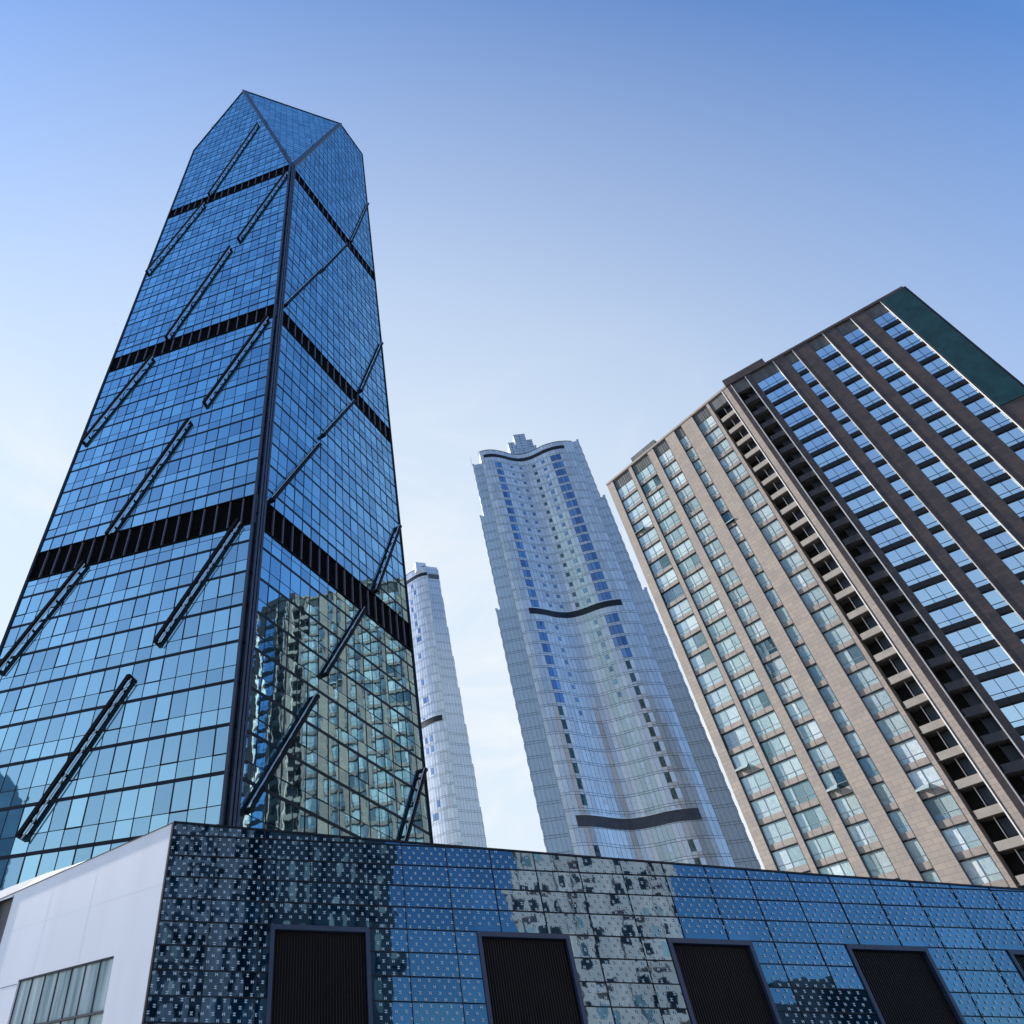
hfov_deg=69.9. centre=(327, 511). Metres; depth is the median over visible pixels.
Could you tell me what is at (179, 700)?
window
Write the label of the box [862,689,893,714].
window
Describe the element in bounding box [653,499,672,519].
window
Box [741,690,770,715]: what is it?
window
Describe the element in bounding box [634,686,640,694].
window
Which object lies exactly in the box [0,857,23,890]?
window
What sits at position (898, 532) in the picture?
window
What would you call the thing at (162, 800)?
window
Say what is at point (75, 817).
window
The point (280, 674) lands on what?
window
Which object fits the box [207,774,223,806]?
window
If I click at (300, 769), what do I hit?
window
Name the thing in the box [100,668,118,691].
window
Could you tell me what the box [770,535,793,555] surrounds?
window
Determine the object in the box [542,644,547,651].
window
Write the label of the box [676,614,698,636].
window
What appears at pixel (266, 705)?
window
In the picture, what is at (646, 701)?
window
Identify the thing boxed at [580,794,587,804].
window
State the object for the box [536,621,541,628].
window
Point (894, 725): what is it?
window
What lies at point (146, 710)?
window
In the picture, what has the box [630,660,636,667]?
window
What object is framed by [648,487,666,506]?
window
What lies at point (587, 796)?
window
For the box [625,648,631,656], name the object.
window
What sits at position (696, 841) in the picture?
window
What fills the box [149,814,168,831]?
window
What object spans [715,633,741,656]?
window
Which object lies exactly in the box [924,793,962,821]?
window
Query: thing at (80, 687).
window
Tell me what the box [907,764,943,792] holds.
window
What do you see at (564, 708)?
window
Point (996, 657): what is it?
window
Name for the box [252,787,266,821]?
window
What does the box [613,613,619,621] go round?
window
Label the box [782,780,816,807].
window
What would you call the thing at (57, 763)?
window
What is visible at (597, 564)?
window
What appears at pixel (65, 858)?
window
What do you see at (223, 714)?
window
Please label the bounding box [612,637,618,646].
window
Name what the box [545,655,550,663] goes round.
window
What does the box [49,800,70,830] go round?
window
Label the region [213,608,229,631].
window
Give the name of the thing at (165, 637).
window
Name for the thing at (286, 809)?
window
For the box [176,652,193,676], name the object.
window
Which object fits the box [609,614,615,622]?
window
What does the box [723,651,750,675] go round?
window
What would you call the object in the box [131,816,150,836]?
window
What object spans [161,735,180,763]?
window
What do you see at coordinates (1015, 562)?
window
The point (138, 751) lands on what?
window
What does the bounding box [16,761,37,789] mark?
window
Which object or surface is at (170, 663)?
window
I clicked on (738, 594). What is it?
window
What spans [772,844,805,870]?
window
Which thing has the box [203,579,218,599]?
window
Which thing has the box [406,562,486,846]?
slim tower
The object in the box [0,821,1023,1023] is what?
podium building
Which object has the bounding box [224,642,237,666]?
window
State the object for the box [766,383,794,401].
window
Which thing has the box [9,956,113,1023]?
side window
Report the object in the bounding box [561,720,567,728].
window
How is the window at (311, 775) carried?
in the office tower at (210, 621)
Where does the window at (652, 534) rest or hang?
in the apartment block
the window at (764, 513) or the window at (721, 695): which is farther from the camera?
the window at (764, 513)
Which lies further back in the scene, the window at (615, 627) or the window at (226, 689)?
the window at (615, 627)
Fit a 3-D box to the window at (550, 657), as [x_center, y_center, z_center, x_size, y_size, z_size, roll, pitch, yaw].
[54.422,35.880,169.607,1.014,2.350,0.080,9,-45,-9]
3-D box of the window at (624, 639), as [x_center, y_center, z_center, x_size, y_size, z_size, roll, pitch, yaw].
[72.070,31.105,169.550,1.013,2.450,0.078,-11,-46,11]
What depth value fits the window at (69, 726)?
65.17 m
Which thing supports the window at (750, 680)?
in the apartment block
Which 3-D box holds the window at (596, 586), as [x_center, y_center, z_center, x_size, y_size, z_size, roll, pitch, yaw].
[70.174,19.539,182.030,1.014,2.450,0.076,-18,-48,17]
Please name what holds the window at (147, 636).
in the office tower at (210, 621)
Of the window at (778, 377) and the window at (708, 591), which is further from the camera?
the window at (778, 377)
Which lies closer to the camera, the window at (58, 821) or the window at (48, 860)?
the window at (48, 860)
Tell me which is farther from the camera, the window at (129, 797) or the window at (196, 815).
the window at (129, 797)
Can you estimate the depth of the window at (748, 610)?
108.26 m
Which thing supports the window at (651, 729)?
in the wavy tower at (622, 761)
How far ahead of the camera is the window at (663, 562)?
125.84 m
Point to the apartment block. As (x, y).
(824, 530)
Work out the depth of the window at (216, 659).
64.55 m
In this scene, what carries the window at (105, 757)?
in the office tower at (210, 621)
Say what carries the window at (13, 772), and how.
in the office tower at (210, 621)
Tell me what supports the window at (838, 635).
in the apartment block
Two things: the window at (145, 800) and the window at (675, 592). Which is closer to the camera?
the window at (145, 800)
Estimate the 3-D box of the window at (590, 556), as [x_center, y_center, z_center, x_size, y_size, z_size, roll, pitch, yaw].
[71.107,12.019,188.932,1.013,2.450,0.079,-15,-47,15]
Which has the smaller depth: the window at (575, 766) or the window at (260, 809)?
the window at (260, 809)
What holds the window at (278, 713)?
in the office tower at (210, 621)
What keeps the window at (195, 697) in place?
in the office tower at (210, 621)
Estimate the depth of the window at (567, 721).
157.55 m
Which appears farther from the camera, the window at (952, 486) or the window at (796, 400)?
the window at (796, 400)
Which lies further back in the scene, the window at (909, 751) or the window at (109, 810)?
the window at (909, 751)
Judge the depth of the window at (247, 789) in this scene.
56.49 m
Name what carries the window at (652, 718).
in the wavy tower at (622, 761)
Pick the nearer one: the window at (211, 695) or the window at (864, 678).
the window at (211, 695)
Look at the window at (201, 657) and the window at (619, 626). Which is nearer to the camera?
the window at (201, 657)
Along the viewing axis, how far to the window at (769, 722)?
99.51 m
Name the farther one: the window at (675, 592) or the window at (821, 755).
the window at (675, 592)
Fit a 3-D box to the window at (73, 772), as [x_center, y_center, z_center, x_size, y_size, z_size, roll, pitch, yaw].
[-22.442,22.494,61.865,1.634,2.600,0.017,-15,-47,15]
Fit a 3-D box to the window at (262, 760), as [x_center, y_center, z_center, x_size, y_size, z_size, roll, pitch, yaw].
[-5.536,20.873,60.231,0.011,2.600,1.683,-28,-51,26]
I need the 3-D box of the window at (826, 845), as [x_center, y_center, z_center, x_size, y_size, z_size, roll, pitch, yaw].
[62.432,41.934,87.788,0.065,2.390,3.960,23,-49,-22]
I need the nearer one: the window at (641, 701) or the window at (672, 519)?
the window at (672, 519)
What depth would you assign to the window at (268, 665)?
66.09 m
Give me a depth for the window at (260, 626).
68.23 m
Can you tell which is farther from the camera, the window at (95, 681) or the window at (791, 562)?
the window at (791, 562)
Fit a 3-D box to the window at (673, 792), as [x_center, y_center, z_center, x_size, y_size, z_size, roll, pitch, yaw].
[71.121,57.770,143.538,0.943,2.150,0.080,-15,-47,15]
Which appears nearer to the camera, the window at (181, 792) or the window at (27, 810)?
the window at (181, 792)
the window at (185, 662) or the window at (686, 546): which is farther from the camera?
the window at (686, 546)
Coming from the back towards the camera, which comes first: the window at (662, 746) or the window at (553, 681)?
the window at (553, 681)
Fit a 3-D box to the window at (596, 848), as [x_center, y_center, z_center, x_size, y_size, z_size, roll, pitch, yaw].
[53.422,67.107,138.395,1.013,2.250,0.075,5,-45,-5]
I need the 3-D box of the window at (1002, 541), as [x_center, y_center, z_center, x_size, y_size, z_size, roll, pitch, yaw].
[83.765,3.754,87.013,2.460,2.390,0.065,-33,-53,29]
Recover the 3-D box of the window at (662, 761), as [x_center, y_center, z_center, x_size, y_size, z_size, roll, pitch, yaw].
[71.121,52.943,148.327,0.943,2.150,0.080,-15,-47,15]
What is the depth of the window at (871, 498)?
100.61 m
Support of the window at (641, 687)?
in the wavy tower at (622, 761)
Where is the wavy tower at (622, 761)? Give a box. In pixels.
[470,434,760,868]
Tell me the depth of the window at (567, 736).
155.09 m
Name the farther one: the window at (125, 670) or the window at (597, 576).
the window at (597, 576)
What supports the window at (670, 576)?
in the apartment block
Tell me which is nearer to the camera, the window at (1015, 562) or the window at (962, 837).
the window at (962, 837)
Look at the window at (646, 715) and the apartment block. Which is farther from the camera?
the window at (646, 715)
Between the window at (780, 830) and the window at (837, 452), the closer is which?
the window at (780, 830)
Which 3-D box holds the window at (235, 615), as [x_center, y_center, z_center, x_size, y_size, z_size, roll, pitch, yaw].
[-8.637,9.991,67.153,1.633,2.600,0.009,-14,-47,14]
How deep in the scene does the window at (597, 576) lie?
184.16 m
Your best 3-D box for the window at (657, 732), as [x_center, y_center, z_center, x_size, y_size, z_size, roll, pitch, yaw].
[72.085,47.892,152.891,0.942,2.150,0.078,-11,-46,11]
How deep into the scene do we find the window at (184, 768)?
57.64 m
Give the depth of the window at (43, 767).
62.61 m
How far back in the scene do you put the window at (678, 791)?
143.28 m
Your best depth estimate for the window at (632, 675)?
162.66 m
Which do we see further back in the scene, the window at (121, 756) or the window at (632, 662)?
the window at (632, 662)
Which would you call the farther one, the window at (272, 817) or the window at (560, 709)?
the window at (560, 709)
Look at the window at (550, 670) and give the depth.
167.06 m
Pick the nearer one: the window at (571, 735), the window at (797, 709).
the window at (797, 709)
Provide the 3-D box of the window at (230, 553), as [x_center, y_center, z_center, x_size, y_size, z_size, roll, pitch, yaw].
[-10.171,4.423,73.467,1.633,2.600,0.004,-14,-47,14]
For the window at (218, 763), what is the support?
in the office tower at (210, 621)
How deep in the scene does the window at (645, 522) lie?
132.80 m
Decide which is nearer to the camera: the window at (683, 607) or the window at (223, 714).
the window at (223, 714)
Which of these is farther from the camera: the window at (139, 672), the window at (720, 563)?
the window at (720, 563)
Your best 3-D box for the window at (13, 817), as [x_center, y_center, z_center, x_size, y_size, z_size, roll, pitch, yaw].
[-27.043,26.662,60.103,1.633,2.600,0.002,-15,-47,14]
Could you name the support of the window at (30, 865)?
in the office tower at (210, 621)
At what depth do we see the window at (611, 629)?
172.37 m
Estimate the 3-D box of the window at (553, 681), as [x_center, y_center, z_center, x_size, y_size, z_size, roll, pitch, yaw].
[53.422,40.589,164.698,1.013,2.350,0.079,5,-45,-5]
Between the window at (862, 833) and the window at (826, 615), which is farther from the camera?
the window at (826, 615)
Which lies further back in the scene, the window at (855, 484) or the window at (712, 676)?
the window at (712, 676)
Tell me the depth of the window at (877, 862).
82.52 m
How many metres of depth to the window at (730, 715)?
104.80 m
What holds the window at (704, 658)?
in the apartment block
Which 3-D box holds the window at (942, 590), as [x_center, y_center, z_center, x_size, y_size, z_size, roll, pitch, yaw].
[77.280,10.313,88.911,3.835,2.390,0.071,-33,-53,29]
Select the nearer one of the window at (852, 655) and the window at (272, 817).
the window at (272, 817)
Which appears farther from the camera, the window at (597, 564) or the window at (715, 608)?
the window at (597, 564)
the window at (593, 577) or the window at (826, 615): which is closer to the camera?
the window at (826, 615)
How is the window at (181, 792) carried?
in the office tower at (210, 621)
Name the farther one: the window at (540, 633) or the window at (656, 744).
the window at (540, 633)
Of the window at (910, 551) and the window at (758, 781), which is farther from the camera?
the window at (758, 781)
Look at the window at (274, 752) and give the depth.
61.14 m
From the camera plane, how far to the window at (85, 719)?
64.82 m
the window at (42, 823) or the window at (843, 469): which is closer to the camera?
the window at (42, 823)
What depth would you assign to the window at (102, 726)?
64.25 m
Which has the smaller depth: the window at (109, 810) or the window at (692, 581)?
the window at (109, 810)
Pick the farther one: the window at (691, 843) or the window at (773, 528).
the window at (691, 843)
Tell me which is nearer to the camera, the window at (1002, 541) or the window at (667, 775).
the window at (1002, 541)
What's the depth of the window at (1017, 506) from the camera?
87.71 m
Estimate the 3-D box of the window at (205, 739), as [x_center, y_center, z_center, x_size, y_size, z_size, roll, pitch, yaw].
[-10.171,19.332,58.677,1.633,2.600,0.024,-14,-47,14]
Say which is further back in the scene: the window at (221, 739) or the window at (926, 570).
the window at (926, 570)
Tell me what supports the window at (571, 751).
in the wavy tower at (622, 761)
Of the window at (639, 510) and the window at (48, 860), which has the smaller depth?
the window at (48, 860)
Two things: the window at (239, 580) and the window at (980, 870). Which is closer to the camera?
the window at (239, 580)
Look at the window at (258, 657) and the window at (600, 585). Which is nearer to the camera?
the window at (258, 657)
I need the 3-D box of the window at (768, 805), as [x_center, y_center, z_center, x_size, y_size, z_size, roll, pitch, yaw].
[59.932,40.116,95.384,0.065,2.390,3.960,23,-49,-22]
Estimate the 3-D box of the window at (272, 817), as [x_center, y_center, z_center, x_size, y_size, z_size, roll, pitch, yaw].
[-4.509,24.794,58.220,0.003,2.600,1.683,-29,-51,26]
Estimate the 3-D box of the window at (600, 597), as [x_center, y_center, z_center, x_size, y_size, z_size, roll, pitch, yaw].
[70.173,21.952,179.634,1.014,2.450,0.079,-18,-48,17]
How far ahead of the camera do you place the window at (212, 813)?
53.95 m
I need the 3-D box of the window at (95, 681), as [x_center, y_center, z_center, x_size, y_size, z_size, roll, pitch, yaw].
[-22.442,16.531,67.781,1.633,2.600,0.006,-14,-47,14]
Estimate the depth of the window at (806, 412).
114.65 m
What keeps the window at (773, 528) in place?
in the apartment block
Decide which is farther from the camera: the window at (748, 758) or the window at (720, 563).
the window at (720, 563)
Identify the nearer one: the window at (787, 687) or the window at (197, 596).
the window at (197, 596)
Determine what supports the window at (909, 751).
in the apartment block
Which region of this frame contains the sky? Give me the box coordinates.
[0,0,1023,868]
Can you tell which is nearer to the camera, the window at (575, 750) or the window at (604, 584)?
the window at (575, 750)
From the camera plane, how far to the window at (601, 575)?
183.80 m
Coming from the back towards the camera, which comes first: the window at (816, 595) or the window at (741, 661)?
the window at (741, 661)
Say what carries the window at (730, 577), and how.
in the apartment block
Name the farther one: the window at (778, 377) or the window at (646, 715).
the window at (646, 715)
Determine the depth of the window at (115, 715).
63.95 m
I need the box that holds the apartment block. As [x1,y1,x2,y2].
[606,286,1023,893]
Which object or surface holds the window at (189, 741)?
in the office tower at (210, 621)
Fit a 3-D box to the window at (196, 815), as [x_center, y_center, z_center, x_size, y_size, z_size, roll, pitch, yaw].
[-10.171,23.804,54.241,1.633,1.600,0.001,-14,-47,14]
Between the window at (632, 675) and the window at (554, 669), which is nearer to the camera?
the window at (632, 675)
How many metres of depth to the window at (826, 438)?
109.96 m
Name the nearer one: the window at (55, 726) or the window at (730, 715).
the window at (55, 726)
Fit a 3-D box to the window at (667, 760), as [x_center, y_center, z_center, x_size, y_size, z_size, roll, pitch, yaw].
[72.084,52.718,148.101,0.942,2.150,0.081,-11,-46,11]
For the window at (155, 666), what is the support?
in the office tower at (210, 621)
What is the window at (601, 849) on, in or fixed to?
in the wavy tower at (622, 761)
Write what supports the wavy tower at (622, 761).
on the ground
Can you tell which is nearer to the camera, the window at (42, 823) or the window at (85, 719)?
the window at (42, 823)
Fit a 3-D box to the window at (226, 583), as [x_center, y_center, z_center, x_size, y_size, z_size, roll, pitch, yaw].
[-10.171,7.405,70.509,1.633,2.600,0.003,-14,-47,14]
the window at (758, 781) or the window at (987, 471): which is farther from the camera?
the window at (758, 781)
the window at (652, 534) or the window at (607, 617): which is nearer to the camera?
the window at (652, 534)
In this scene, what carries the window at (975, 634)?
in the apartment block
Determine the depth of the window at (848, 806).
87.20 m
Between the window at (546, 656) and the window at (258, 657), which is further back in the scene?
the window at (546, 656)
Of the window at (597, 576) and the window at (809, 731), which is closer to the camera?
the window at (809, 731)
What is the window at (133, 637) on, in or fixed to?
in the office tower at (210, 621)
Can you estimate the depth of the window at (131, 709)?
63.56 m
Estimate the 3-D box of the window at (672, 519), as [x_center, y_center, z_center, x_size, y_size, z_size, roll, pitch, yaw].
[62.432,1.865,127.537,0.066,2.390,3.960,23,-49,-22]
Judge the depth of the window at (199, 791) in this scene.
55.66 m
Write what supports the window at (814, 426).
in the apartment block
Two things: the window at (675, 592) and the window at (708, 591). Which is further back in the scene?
the window at (675, 592)
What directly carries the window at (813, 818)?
in the apartment block
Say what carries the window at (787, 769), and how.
in the apartment block
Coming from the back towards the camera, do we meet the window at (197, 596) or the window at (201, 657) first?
the window at (197, 596)
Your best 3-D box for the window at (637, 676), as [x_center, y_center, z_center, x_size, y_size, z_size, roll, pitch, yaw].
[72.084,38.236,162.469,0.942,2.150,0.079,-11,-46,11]
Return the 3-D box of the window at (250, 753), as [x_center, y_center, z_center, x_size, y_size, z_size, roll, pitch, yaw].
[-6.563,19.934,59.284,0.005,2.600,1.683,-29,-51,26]
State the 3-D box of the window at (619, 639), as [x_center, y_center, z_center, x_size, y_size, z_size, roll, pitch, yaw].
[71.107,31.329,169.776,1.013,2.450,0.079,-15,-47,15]
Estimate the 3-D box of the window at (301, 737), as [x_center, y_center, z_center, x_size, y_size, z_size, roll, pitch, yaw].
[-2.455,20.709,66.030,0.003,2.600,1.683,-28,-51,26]
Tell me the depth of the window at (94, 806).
58.05 m
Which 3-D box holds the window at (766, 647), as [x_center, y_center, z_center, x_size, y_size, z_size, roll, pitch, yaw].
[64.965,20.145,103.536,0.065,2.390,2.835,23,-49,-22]
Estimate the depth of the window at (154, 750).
59.82 m
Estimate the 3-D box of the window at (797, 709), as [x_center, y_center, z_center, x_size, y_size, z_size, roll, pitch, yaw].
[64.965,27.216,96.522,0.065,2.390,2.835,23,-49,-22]
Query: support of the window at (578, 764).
in the wavy tower at (622, 761)
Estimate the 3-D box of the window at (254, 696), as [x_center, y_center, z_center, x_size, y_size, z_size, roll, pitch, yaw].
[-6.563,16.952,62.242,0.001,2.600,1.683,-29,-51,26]
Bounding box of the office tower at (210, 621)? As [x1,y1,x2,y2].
[0,89,433,890]
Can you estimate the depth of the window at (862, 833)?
84.87 m
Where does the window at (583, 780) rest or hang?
in the wavy tower at (622, 761)
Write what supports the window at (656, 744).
in the wavy tower at (622, 761)
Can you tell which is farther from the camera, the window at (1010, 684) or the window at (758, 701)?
the window at (758, 701)
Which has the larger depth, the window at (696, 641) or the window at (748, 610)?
the window at (696, 641)
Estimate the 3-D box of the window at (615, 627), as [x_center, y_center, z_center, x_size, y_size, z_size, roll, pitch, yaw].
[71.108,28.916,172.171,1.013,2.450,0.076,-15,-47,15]
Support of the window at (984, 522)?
in the apartment block
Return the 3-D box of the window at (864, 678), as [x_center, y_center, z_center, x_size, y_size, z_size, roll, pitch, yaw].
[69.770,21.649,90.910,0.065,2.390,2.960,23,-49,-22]
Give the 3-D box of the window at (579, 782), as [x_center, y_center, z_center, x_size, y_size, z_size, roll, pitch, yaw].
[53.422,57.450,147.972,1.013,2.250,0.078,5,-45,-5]
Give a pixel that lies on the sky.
(587, 218)
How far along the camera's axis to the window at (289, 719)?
65.09 m
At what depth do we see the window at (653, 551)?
128.19 m
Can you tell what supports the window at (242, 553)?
in the office tower at (210, 621)
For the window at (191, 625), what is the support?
in the office tower at (210, 621)
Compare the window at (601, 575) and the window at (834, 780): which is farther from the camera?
the window at (601, 575)
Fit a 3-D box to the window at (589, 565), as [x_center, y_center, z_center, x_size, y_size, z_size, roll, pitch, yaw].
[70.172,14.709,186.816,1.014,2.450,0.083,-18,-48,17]
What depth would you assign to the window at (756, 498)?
114.34 m
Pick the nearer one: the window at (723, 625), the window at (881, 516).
the window at (881, 516)
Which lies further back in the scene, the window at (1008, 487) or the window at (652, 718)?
the window at (652, 718)
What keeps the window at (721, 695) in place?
in the apartment block
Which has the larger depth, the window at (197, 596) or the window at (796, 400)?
the window at (796, 400)
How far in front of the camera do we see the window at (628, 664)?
165.02 m
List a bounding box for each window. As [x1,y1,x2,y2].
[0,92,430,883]
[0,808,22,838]
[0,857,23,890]
[1,764,22,791]
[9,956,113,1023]
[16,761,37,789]
[18,806,35,833]
[18,854,40,883]
[30,719,49,744]
[31,759,52,786]
[32,803,54,833]
[36,852,57,876]
[45,716,64,741]
[47,756,67,783]
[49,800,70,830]
[54,849,74,870]
[59,713,79,739]
[63,753,82,780]
[66,797,87,827]
[71,674,89,698]
[74,710,94,736]
[78,750,98,778]
[82,794,104,825]
[85,671,103,695]
[92,708,108,732]
[94,747,114,775]
[99,791,121,822]
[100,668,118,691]
[105,704,124,729]
[111,744,130,772]
[115,665,133,688]
[117,789,138,820]
[121,701,139,727]
[124,629,141,651]
[127,741,147,769]
[130,661,148,685]
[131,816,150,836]
[134,786,155,817]
[136,698,155,724]
[139,626,155,647]
[144,738,163,766]
[145,658,162,682]
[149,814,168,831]
[152,783,172,814]
[153,622,170,644]
[153,695,171,720]
[161,655,178,679]
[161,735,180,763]
[168,619,184,641]
[169,691,187,717]
[170,780,190,811]
[175,586,188,606]
[175,760,193,778]
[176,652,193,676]
[178,732,197,760]
[183,615,199,637]
[185,688,203,714]
[187,808,205,822]
[189,582,204,603]
[189,777,209,808]
[192,648,209,672]
[193,756,211,775]
[196,729,214,757]
[198,612,214,634]
[202,685,220,711]
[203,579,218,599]
[205,805,220,823]
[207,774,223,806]
[208,645,225,669]
[211,754,225,772]
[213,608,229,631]
[214,726,228,754]
[217,707,230,723]
[218,575,233,596]
[219,682,233,708]
[222,544,237,564]
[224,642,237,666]
[229,606,241,627]
[233,572,245,592]
[237,542,248,560]
[240,781,252,814]
[245,733,256,763]
[249,689,259,718]
[252,649,262,676]
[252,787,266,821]
[256,613,265,637]
[256,739,269,771]
[259,696,271,725]
[262,656,274,683]
[266,794,279,827]
[269,746,281,778]
[272,703,283,732]
[274,664,285,691]
[280,800,291,830]
[282,755,293,783]
[284,710,294,737]
[292,806,304,831]
[294,760,305,790]
[296,717,306,745]
[305,813,315,832]
[306,766,316,797]
[318,773,327,802]
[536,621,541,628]
[539,632,543,639]
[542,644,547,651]
[543,632,547,640]
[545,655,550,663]
[548,667,553,675]
[549,656,554,663]
[551,680,556,688]
[552,668,557,676]
[554,693,560,701]
[555,680,560,688]
[558,706,563,714]
[559,693,564,702]
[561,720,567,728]
[562,706,567,715]
[565,734,570,742]
[566,720,571,729]
[568,748,574,757]
[569,734,575,744]
[572,763,578,772]
[573,748,579,758]
[576,778,582,788]
[577,763,583,774]
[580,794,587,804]
[581,779,587,789]
[585,794,591,806]
[587,553,593,559]
[587,563,592,570]
[590,573,595,580]
[593,845,600,856]
[594,572,599,579]
[594,583,599,590]
[595,561,600,568]
[597,593,602,600]
[598,571,604,578]
[598,582,603,589]
[598,845,604,856]
[601,592,607,599]
[602,581,607,588]
[605,592,611,598]
[605,615,610,623]
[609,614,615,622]
[609,626,614,634]
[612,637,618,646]
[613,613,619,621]
[613,625,618,633]
[617,624,623,632]
[617,636,623,645]
[621,636,627,644]
[621,648,627,657]
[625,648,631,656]
[625,661,631,668]
[628,503,646,521]
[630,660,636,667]
[630,673,635,681]
[633,515,651,534]
[634,672,640,680]
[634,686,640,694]
[638,528,657,547]
[639,685,645,693]
[639,699,645,707]
[643,698,650,707]
[644,541,663,560]
[644,713,650,722]
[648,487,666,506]
[648,712,655,721]
[649,727,655,736]
[650,554,670,574]
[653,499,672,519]
[653,726,660,735]
[653,742,660,751]
[656,569,676,589]
[658,741,665,750]
[659,512,679,532]
[659,757,665,766]
[662,583,683,604]
[664,756,671,765]
[664,772,671,782]
[665,525,686,545]
[669,598,690,620]
[669,771,677,781]
[670,788,677,798]
[672,539,693,559]
[675,787,682,798]
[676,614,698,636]
[678,553,700,574]
[682,631,706,653]
[685,568,707,589]
[688,840,696,851]
[690,648,714,670]
[692,583,715,605]
[693,839,701,850]
[697,667,722,689]
[699,599,723,622]
[705,685,731,708]
[707,616,732,639]
[712,553,730,572]
[713,705,740,729]
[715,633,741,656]
[719,569,739,587]
[722,725,750,750]
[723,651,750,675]
[728,585,747,604]
[731,747,760,772]
[732,671,759,695]
[736,602,757,621]
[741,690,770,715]
[741,769,770,795]
[744,490,764,509]
[745,619,766,639]
[751,711,780,736]
[751,793,782,819]
[752,504,773,524]
[755,638,776,658]
[758,372,785,390]
[761,520,782,539]
[761,733,792,758]
[761,818,793,844]
[764,656,787,678]
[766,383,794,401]
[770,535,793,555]
[771,756,803,782]
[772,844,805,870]
[774,677,798,698]
[775,394,803,413]
[780,551,803,572]
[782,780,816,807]
[784,406,814,426]
[785,698,809,720]
[790,568,814,590]
[793,419,824,439]
[794,805,829,832]
[796,720,822,743]
[801,586,826,608]
[803,432,835,452]
[806,832,843,860]
[808,743,835,767]
[812,604,838,627]
[813,445,846,466]
[820,767,848,792]
[824,459,858,481]
[824,624,851,647]
[833,793,862,818]
[835,474,870,497]
[836,644,864,668]
[846,490,883,513]
[847,820,878,846]
[849,666,878,690]
[858,506,896,529]
[861,849,894,876]
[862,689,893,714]
[871,523,910,547]
[876,713,909,738]
[884,541,925,565]
[891,738,926,765]
[898,560,941,585]
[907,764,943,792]
[913,580,957,605]
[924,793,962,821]
[929,600,975,627]
[935,477,966,496]
[942,823,981,852]
[945,622,993,650]
[951,494,982,514]
[960,854,1003,884]
[963,646,1013,674]
[966,512,999,533]
[973,460,1004,480]
[980,670,1023,699]
[983,531,1018,552]
[990,478,1022,498]
[1001,551,1023,573]
[1007,498,1023,516]
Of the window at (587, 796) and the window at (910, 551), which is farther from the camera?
the window at (587, 796)
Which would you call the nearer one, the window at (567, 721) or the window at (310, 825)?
the window at (310, 825)
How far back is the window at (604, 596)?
179.36 m
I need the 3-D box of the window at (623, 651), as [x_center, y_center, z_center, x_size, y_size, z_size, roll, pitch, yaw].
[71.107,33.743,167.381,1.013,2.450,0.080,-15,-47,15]
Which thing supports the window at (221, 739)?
in the office tower at (210, 621)
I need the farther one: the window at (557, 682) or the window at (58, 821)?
the window at (557, 682)
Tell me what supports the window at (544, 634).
in the wavy tower at (622, 761)
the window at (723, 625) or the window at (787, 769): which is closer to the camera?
the window at (787, 769)
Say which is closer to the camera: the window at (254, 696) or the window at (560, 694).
the window at (254, 696)
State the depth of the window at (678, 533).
125.25 m
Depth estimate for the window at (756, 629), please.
105.93 m
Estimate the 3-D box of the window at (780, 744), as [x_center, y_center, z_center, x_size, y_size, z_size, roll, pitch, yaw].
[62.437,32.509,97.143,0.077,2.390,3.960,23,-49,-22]
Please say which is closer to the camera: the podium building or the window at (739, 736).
the podium building
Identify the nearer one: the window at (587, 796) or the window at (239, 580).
the window at (239, 580)
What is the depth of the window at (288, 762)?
62.08 m
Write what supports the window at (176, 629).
in the office tower at (210, 621)
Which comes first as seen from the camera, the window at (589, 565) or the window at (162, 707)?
the window at (162, 707)
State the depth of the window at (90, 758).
61.41 m
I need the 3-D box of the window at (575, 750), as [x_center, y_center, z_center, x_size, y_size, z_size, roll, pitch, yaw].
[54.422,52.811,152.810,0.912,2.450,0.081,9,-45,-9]
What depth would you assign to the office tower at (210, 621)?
81.94 m
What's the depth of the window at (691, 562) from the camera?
120.60 m
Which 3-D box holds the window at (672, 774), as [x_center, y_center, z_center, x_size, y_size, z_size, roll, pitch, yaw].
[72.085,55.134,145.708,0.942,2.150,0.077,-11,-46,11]
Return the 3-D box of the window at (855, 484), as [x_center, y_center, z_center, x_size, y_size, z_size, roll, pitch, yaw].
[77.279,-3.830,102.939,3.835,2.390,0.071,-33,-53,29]
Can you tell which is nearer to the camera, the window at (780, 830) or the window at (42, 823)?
the window at (42, 823)
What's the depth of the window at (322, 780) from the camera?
64.95 m
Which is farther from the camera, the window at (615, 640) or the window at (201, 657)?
the window at (615, 640)
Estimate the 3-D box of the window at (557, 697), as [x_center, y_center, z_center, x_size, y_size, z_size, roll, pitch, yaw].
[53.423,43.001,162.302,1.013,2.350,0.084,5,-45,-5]
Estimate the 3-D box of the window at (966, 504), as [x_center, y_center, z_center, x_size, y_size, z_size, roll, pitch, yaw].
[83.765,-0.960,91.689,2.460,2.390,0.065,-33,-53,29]
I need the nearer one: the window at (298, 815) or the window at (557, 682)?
the window at (298, 815)
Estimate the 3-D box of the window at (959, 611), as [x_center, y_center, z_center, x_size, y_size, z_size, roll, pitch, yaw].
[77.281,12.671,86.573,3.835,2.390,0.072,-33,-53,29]
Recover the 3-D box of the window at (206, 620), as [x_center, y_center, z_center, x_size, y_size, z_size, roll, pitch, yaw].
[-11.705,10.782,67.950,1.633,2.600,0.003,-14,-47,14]
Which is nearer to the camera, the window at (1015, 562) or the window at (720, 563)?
the window at (1015, 562)

